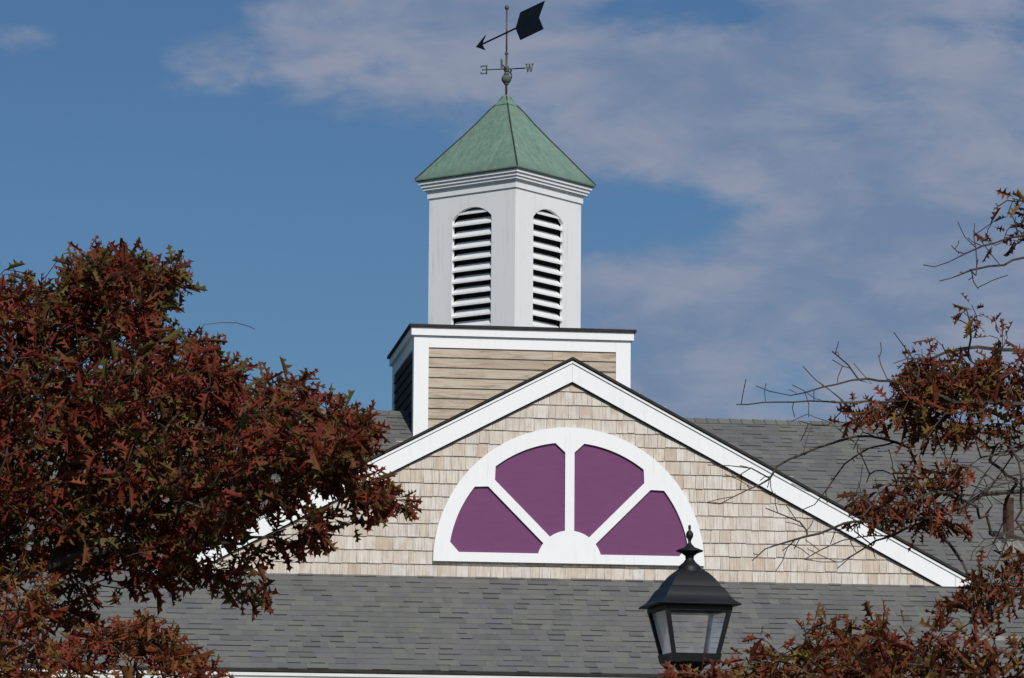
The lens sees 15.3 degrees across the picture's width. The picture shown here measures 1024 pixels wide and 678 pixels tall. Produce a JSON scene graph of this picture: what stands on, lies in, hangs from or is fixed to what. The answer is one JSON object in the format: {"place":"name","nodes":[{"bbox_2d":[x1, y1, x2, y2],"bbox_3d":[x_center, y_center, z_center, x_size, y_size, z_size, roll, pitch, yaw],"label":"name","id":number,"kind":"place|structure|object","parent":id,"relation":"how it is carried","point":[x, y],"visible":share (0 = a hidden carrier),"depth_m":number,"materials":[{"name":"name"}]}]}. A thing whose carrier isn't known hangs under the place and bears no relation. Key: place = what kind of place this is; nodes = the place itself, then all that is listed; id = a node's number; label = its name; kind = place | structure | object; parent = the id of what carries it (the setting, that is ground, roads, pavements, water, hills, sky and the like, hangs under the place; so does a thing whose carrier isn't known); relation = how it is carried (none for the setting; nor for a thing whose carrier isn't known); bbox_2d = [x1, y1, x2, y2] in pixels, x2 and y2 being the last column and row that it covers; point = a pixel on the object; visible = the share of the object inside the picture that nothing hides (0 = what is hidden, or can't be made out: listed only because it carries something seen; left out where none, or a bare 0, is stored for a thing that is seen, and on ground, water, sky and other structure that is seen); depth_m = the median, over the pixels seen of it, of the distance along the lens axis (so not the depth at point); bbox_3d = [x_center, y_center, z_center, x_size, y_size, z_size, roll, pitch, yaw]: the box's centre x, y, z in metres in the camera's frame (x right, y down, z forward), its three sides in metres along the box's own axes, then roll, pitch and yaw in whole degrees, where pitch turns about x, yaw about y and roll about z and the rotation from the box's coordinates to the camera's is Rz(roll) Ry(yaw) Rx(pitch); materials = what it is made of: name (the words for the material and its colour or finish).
{"place":"outdoors","nodes":[
{"label":"outdoors","id":0,"kind":"place"},
{"bbox_2d":[0,551,97,677],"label":"young tree","id":1,"kind":"object","parent":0,"point":[37,612],"visible":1,"depth_m":19.55,"materials":[{"name":"red plant"}]},
{"bbox_2d":[46,608,233,677],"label":"young tree","id":2,"kind":"object","parent":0,"point":[140,636],"visible":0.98,"depth_m":20.13,"materials":[{"name":"red plant"}]},
{"bbox_2d":[0,234,424,636],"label":"red oak tree","id":3,"kind":"object","parent":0,"point":[134,290],"visible":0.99,"depth_m":21.66,"materials":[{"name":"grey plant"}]},
{"bbox_2d":[0,357,1023,677],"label":"house","id":4,"kind":"structure","parent":0,"point":[560,507],"depth_m":39.83,"materials":[{"name":"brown wood"}]},
{"bbox_2d":[387,95,636,435],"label":"cupola","id":5,"kind":"object","parent":4,"relation":"on","point":[506,184],"visible":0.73,"depth_m":45.02,"materials":[{"name":"white paint"}]},
{"bbox_2d":[476,1,544,94],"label":"weather vane","id":6,"kind":"object","parent":5,"relation":"on","point":[529,23],"visible":1,"depth_m":45.67,"materials":[{"name":"black metal"}]},
{"bbox_2d":[433,427,703,565],"bbox_3d":[0.603,1.642,39.932,2.870,1.435,0.038,2,-9,-7],"label":"window","id":7,"kind":"structure","parent":4,"relation":"in","point":[562,495],"depth_m":39.92,"materials":[{"name":"white paint"}]},
{"bbox_2d":[0,0,1023,425],"label":"sky","id":8,"kind":"structure","parent":0,"point":[776,181],"materials":[{"name":"blue"}]},
{"bbox_2d":[638,525,740,677],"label":"street lamp","id":9,"kind":"object","parent":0,"point":[689,586],"visible":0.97,"depth_m":19.69,"materials":[{"name":"black metal"}]},
{"bbox_2d":[659,602,915,677],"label":"oak sapling","id":10,"kind":"object","parent":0,"point":[808,654],"visible":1,"depth_m":17.23,"materials":[{"name":"red plant"}]},
{"bbox_2d":[707,183,1023,624],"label":"oak tree","id":11,"kind":"object","parent":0,"point":[949,391],"visible":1,"depth_m":21.32,"materials":[{"name":"red plant"}]},
{"bbox_2d":[800,594,1023,677],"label":"oak sapling","id":12,"kind":"object","parent":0,"point":[931,667],"visible":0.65,"depth_m":18.03,"materials":[{"name":"red plant"}]}
]}

